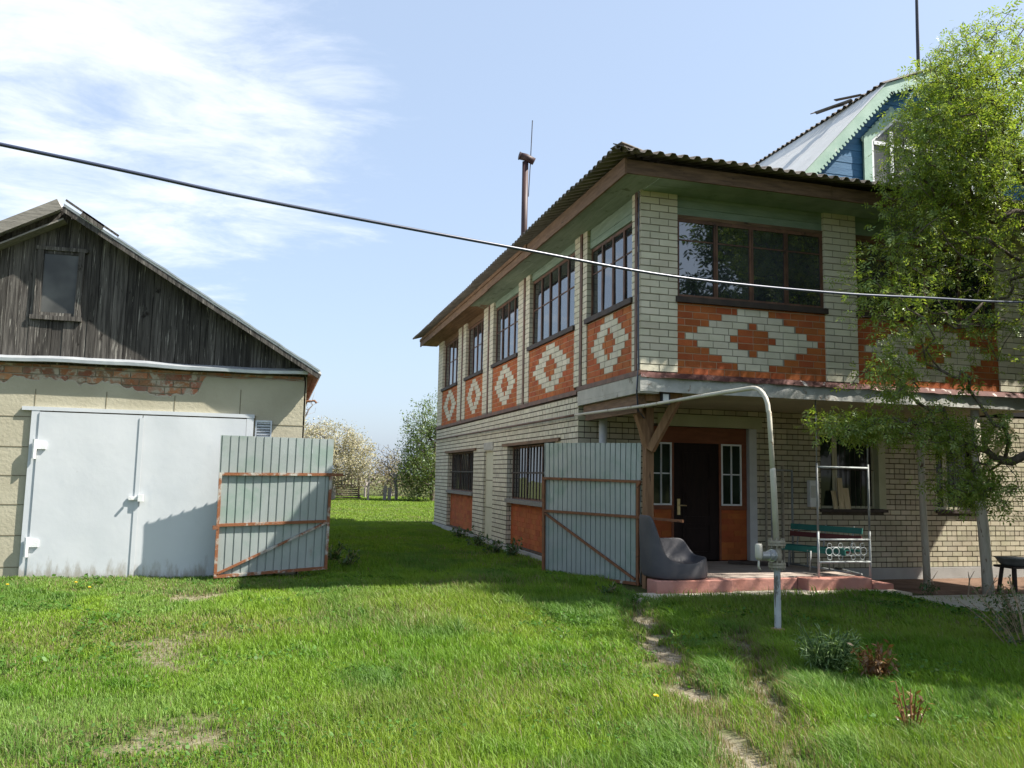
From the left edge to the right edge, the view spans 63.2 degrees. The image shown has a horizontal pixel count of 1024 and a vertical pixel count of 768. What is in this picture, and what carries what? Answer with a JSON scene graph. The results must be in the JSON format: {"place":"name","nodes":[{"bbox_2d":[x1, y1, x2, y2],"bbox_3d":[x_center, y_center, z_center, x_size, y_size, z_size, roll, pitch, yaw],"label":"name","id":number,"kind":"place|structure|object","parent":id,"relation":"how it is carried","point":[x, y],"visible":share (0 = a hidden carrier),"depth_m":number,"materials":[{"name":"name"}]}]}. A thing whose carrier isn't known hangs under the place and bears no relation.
{"place":"outdoors","nodes":[
{"label":"outdoors","id":0,"kind":"place"},
{"bbox_2d":[0,474,1023,767],"bbox_3d":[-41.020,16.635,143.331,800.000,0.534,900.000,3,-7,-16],"label":"ground","id":1,"kind":"structure","parent":0,"point":[728,732],"depth_m":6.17,"materials":[{"name":"green plant"}]},
{"bbox_2d":[0,199,320,578],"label":"garage","id":2,"kind":"structure","parent":1,"relation":"on","point":[135,384],"depth_m":13.32,"materials":[{"name":"paint"}]},
{"bbox_2d":[29,245,88,321],"bbox_3d":[-7.211,-1.597,13.278,0.770,1.180,0.069,3,-7,-16],"label":"attic window","id":3,"kind":"structure","parent":2,"relation":"in","point":[59,279],"depth_m":13.28,"materials":[{"name":"grey glass"}]},
{"bbox_2d":[23,412,143,578],"bbox_3d":[-6.659,1.761,13.054,1.639,2.600,0.170,3,-7,-16],"label":"door","id":4,"kind":"structure","parent":2,"relation":"in","point":[86,496],"depth_m":13.05,"materials":[{"name":"paint"}]},
{"bbox_2d":[134,415,246,578],"bbox_3d":[-5.208,1.840,13.510,1.583,2.600,0.075,3,-7,-16],"label":"door","id":5,"kind":"structure","parent":2,"relation":"in","point":[179,476],"depth_m":13.43,"materials":[{"name":"paint"}]},
{"bbox_2d":[212,435,343,577],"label":"metal gate","id":6,"kind":"structure","parent":1,"relation":"on","point":[273,505],"depth_m":13.51,"materials":[{"name":"grey metal"}]},
{"bbox_2d":[304,392,321,437],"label":"bare tree","id":7,"kind":"object","parent":1,"relation":"on","point":[306,414],"visible":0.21,"depth_m":45.91,"materials":[{"name":"white plant"}]},
{"bbox_2d":[328,541,348,559],"bbox_3d":[-3.538,3.315,16.308,0.671,0.513,0.580,-4,-8,40],"label":"weed clump","id":8,"kind":"object","parent":1,"relation":"on","point":[335,552],"visible":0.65,"depth_m":16.26,"materials":[{"name":"green plant"}]},
{"bbox_2d":[304,416,379,499],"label":"blossom tree","id":9,"kind":"object","parent":1,"relation":"on","point":[350,459],"visible":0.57,"depth_m":43.66,"materials":[{"name":"white plant"}]},
{"bbox_2d":[331,548,359,567],"bbox_3d":[-3.012,3.244,15.390,0.466,0.417,0.720,-1,-7,22],"label":"weed clump","id":10,"kind":"object","parent":1,"relation":"on","point":[347,560],"visible":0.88,"depth_m":15.35,"materials":[{"name":"green plant"}]},
{"bbox_2d":[335,474,363,498],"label":"timber stack","id":11,"kind":"object","parent":1,"relation":"on","point":[341,489],"visible":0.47,"depth_m":44.99,"materials":[{"name":"brown wood"}]},
{"bbox_2d":[332,463,366,494],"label":"thicket","id":12,"kind":"object","parent":1,"relation":"on","point":[350,482],"visible":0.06,"depth_m":52.76,"materials":[{"name":"beige plant"}]},
{"bbox_2d":[350,465,383,496],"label":"bare tree","id":13,"kind":"object","parent":1,"relation":"on","point":[365,487],"visible":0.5,"depth_m":48.17,"materials":[{"name":"beige plant"}]},
{"bbox_2d":[367,475,369,499],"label":"fence post","id":14,"kind":"object","parent":1,"relation":"on","point":[368,485],"visible":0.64,"depth_m":44.24,"materials":[{"name":"grey wood"}]},
{"bbox_2d":[383,486,386,499],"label":"fence post","id":15,"kind":"object","parent":1,"relation":"on","point":[384,492],"visible":0.64,"depth_m":44.61,"materials":[{"name":"grey wood"}]},
{"bbox_2d":[352,444,422,495],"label":"thicket","id":16,"kind":"object","parent":1,"relation":"on","point":[385,476],"visible":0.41,"depth_m":54.18,"materials":[{"name":"beige plant"}]},
{"bbox_2d":[387,488,391,499],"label":"fence post","id":17,"kind":"object","parent":1,"relation":"on","point":[389,494],"visible":0.64,"depth_m":44.67,"materials":[{"name":"grey wood"}]},
{"bbox_2d":[371,445,408,499],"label":"bare tree","id":18,"kind":"object","parent":1,"relation":"on","point":[395,487],"visible":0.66,"depth_m":45.62,"materials":[{"name":"beige plant"}]},
{"bbox_2d":[390,388,437,501],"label":"green tree","id":19,"kind":"object","parent":1,"relation":"on","point":[424,453],"visible":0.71,"depth_m":44.61,"materials":[{"name":"green plant"}]},
{"bbox_2d":[449,525,473,537],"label":"weed clump","id":20,"kind":"object","parent":1,"relation":"on","point":[458,532],"visible":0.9,"depth_m":22.66,"materials":[{"name":"green plant"}]},
{"bbox_2d":[466,531,487,546],"bbox_3d":[-0.880,3.824,20.404,0.570,0.436,0.611,3,-7,-16],"label":"weed clump","id":21,"kind":"object","parent":1,"relation":"on","point":[478,538],"visible":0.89,"depth_m":20.39,"materials":[{"name":"green plant"}]},
{"bbox_2d":[482,538,503,552],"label":"weed clump","id":22,"kind":"object","parent":1,"relation":"on","point":[496,548],"visible":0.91,"depth_m":18.50,"materials":[{"name":"green plant"}]},
{"bbox_2d":[504,537,522,557],"bbox_3d":[0.029,3.492,17.634,0.429,0.517,0.766,0,-6,8],"label":"weed clump","id":23,"kind":"object","parent":1,"relation":"on","point":[513,550],"visible":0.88,"depth_m":17.62,"materials":[{"name":"green plant"}]},
{"bbox_2d":[595,581,616,596],"bbox_3d":[1.425,3.102,12.494,0.397,0.299,0.302,3,-7,-16],"label":"weed clump","id":24,"kind":"object","parent":1,"relation":"on","point":[612,588],"visible":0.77,"depth_m":12.46,"materials":[{"name":"green plant"}]},
{"bbox_2d":[434,386,785,630],"bbox_3d":[0.085,2.429,19.057,0.427,3.034,19.896,3,-7,-17],"label":"gas pipe","id":25,"kind":"object","parent":1,"relation":"on","point":[773,557],"visible":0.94,"depth_m":9.74,"materials":[{"name":"metal"}]},
{"bbox_2d":[542,443,683,585],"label":"metal gate","id":26,"kind":"structure","parent":1,"relation":"on","point":[591,495],"depth_m":14.19,"materials":[{"name":"grey metal"}]},
{"bbox_2d":[413,68,1023,593],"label":"brick house","id":27,"kind":"structure","parent":1,"relation":"on","point":[515,336],"depth_m":15.26,"materials":[{"name":"white brick"}]},
{"bbox_2d":[441,337,458,391],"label":"window","id":28,"kind":"structure","parent":27,"relation":"in","point":[451,362],"depth_m":27.38,"materials":[{"name":"clear glass"}]},
{"bbox_2d":[446,452,473,495],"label":"window","id":29,"kind":"structure","parent":27,"relation":"in","point":[462,463],"depth_m":25.08,"materials":[{"name":"black glass"}]},
{"bbox_2d":[463,319,483,380],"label":"window","id":30,"kind":"structure","parent":27,"relation":"in","point":[476,333],"depth_m":24.07,"materials":[{"name":"clear glass"}]},
{"bbox_2d":[490,293,518,368],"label":"window","id":31,"kind":"structure","parent":27,"relation":"in","point":[507,314],"depth_m":20.80,"materials":[{"name":"clear glass"}]},
{"bbox_2d":[504,444,543,506],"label":"window","id":32,"kind":"structure","parent":27,"relation":"in","point":[528,461],"depth_m":18.64,"materials":[{"name":"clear glass"}]},
{"bbox_2d":[526,253,574,351],"bbox_3d":[0.841,-1.661,17.318,0.190,1.585,3.010,3,-7,-16],"label":"window","id":33,"kind":"structure","parent":27,"relation":"in","point":[553,292],"depth_m":17.34,"materials":[{"name":"clear glass"}]},
{"bbox_2d":[584,222,632,324],"bbox_3d":[1.697,-1.879,14.304,0.190,1.395,2.090,3,-7,-16],"label":"window","id":34,"kind":"structure","parent":27,"relation":"in","point":[611,288],"depth_m":14.33,"materials":[{"name":"clear glass"}]},
{"bbox_2d":[654,442,671,504],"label":"side window","id":35,"kind":"structure","parent":27,"relation":"in","point":[663,453],"depth_m":15.83,"materials":[{"name":"white paint"}]},
{"bbox_2d":[639,515,707,579],"bbox_3d":[2.520,2.538,13.029,1.029,0.960,0.712,3,-7,-16],"label":"bean bag chair","id":36,"kind":"object","parent":27,"relation":"on","point":[670,558],"visible":1,"depth_m":12.75,"materials":[{"name":"fabric"}]},
{"bbox_2d":[674,443,718,559],"bbox_3d":[3.541,2.247,15.961,0.963,2.210,0.146,3,-7,-16],"label":"door","id":37,"kind":"structure","parent":27,"relation":"in","point":[696,466],"depth_m":15.98,"materials":[{"name":"brown wood"}]},
{"bbox_2d":[721,444,741,505],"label":"side window","id":38,"kind":"structure","parent":27,"relation":"in","point":[731,455],"depth_m":16.23,"materials":[{"name":"white paint"}]},
{"bbox_2d":[676,218,828,314],"bbox_3d":[3.911,-1.905,13.567,2.770,1.375,0.145,3,-7,-16],"label":"window","id":39,"kind":"structure","parent":27,"relation":"in","point":[717,251],"depth_m":13.58,"materials":[{"name":"clear glass"}]},
{"bbox_2d":[728,560,788,566],"bbox_3d":[4.494,3.268,15.184,1.070,0.050,0.120,-1,-7,22],"label":"plank","id":40,"kind":"object","parent":27,"relation":"on","point":[746,562],"visible":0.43,"depth_m":15.21,"materials":[{"name":"wood"}]},
{"bbox_2d":[770,400,871,577],"bbox_3d":[5.236,1.818,14.673,1.078,2.880,1.962,3,-7,-16],"label":"garden swing","id":41,"kind":"object","parent":27,"relation":"on","point":[818,549],"visible":0.99,"depth_m":14.02,"materials":[{"name":"white metal"}]},
{"bbox_2d":[831,491,837,508],"bbox_3d":[6.477,2.327,16.720,0.100,0.360,0.098,3,-7,-16],"label":"offcut board","id":42,"kind":"object","parent":27,"relation":"on","point":[834,500],"visible":1,"depth_m":16.71,"materials":[{"name":"brown wood"}]},
{"bbox_2d":[837,478,844,508],"bbox_3d":[6.612,2.204,16.762,0.130,0.620,0.098,3,-7,-16],"label":"offcut board","id":43,"kind":"object","parent":27,"relation":"on","point":[840,494],"visible":1,"depth_m":16.75,"materials":[{"name":"brown wood"}]},
{"bbox_2d":[843,488,850,508],"bbox_3d":[6.746,2.309,16.782,0.130,0.420,0.098,3,-7,-16],"label":"offcut board","id":44,"kind":"object","parent":27,"relation":"on","point":[846,498],"visible":1,"depth_m":16.77,"materials":[{"name":"brown wood"}]},
{"bbox_2d":[819,432,888,512],"bbox_3d":[6.877,1.797,16.927,1.590,1.600,0.250,3,-7,-16],"label":"window","id":45,"kind":"structure","parent":27,"relation":"in","point":[855,480],"depth_m":17.00,"materials":[{"name":"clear glass"}]},
{"bbox_2d":[915,0,919,70],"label":"antenna mast","id":46,"kind":"object","parent":27,"relation":"attached to","point":[917,32],"visible":0.56,"depth_m":19.03,"materials":[{"name":"black metal"}]},
{"bbox_2d":[855,238,1000,328],"bbox_3d":[7.225,-1.736,14.496,3.000,1.375,0.145,3,-7,-16],"label":"window","id":47,"kind":"structure","parent":27,"relation":"in","point":[880,262],"depth_m":14.54,"materials":[{"name":"clear glass"}]},
{"bbox_2d":[861,107,998,196],"bbox_3d":[9.281,-4.938,18.334,3.750,2.151,0.110,3,-7,-16],"label":"gable window","id":48,"kind":"structure","parent":27,"relation":"in","point":[869,140],"depth_m":18.00,"materials":[{"name":"white paint"}]},
{"bbox_2d":[935,437,988,513],"bbox_3d":[9.436,1.928,17.644,1.310,1.600,0.250,3,-7,-16],"label":"window","id":49,"kind":"structure","parent":27,"relation":"in","point":[940,464],"depth_m":17.66,"materials":[{"name":"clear glass"}]},
{"bbox_2d":[791,616,866,672],"bbox_3d":[2.871,2.419,7.581,0.709,0.560,0.669,3,-7,-16],"label":"bush","id":50,"kind":"object","parent":1,"relation":"on","point":[837,653],"visible":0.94,"depth_m":7.51,"materials":[{"name":"green plant"}]},
{"bbox_2d":[848,639,899,682],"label":"peony shoots","id":51,"kind":"object","parent":1,"relation":"on","point":[877,666],"visible":0.84,"depth_m":7.16,"materials":[{"name":"red plant"}]},
{"bbox_2d":[794,0,1023,525],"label":"maple tree","id":52,"kind":"object","parent":1,"relation":"on","point":[977,123],"visible":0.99,"depth_m":11.72,"materials":[{"name":"green plant"}]},
{"bbox_2d":[891,681,935,733],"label":"peony shoots","id":53,"kind":"object","parent":1,"relation":"on","point":[910,707],"visible":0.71,"depth_m":5.83,"materials":[{"name":"red plant"}]},
{"bbox_2d":[919,580,939,595],"bbox_3d":[6.534,3.203,13.005,0.407,0.261,0.380,3,-7,-16],"label":"weed clump","id":54,"kind":"object","parent":1,"relation":"on","point":[928,589],"visible":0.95,"depth_m":12.93,"materials":[{"name":"green plant"}]},
{"bbox_2d":[924,571,937,594],"bbox_3d":[6.806,3.181,13.382,0.157,0.292,0.947,-1,-7,17],"label":"dry twig","id":55,"kind":"object","parent":1,"relation":"on","point":[933,582],"visible":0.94,"depth_m":13.40,"materials":[{"name":"brown wood"}]},
{"bbox_2d":[957,574,1023,646],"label":"rose bush","id":56,"kind":"object","parent":1,"relation":"on","point":[1019,611],"visible":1,"depth_m":8.75,"materials":[{"name":"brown plant"}]},
{"bbox_2d":[984,583,1023,633],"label":"rose bush","id":57,"kind":"object","parent":1,"relation":"on","point":[1013,612],"visible":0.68,"depth_m":9.66,"materials":[{"name":"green plant"}]},
{"bbox_2d":[0,142,1023,302],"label":"overhead cable","id":58,"kind":"object","parent":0,"point":[34,151],"visible":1,"depth_m":5.03,"materials":[{"name":"black rubber"}]},
{"bbox_2d":[0,0,1023,475],"label":"sky","id":59,"kind":"structure","parent":0,"point":[419,114],"materials":[{"name":"blue"}]},
{"bbox_2d":[628,589,911,603],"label":"pavement","id":60,"kind":"structure","parent":0,"point":[822,591],"depth_m":12.90,"materials":[{"name":"concrete"}]},
{"bbox_2d":[875,577,1023,594],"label":"terrain","id":61,"kind":"structure","parent":0,"point":[953,586],"depth_m":16.01,"materials":[{"name":"soil"}]},
{"bbox_2d":[916,412,930,588],"bbox_3d":[7.671,2.247,15.519,0.192,3.432,0.142,3,-7,-16],"label":"log post","id":62,"kind":"object","parent":61,"relation":"on","point":[924,533],"visible":0.69,"depth_m":15.45,"materials":[{"name":"wood"}]},
{"bbox_2d":[970,410,1014,593],"bbox_3d":[8.413,2.162,14.457,0.815,3.406,0.205,2,-6,-4],"label":"log post","id":63,"kind":"object","parent":61,"relation":"on","point":[985,548],"visible":0.62,"depth_m":14.31,"materials":[{"name":"grey wood"}]},
{"bbox_2d":[993,556,1023,592],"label":"grill","id":64,"kind":"object","parent":61,"relation":"on","point":[1014,563],"visible":0.84,"depth_m":14.96,"materials":[{"name":"black metal"}]},
{"bbox_2d":[912,594,1023,613],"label":"path","id":65,"kind":"structure","parent":0,"point":[964,601],"depth_m":12.34,"materials":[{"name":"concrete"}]},
{"bbox_2d":[967,572,973,596],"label":"dry twig","id":66,"kind":"object","parent":65,"relation":"on","point":[969,585],"visible":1,"depth_m":13.02,"materials":[{"name":"brown wood"}]},
{"bbox_2d":[983,576,996,596],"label":"dry twig","id":67,"kind":"object","parent":65,"relation":"on","point":[990,587],"visible":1,"depth_m":13.07,"materials":[{"name":"brown wood"}]}
]}

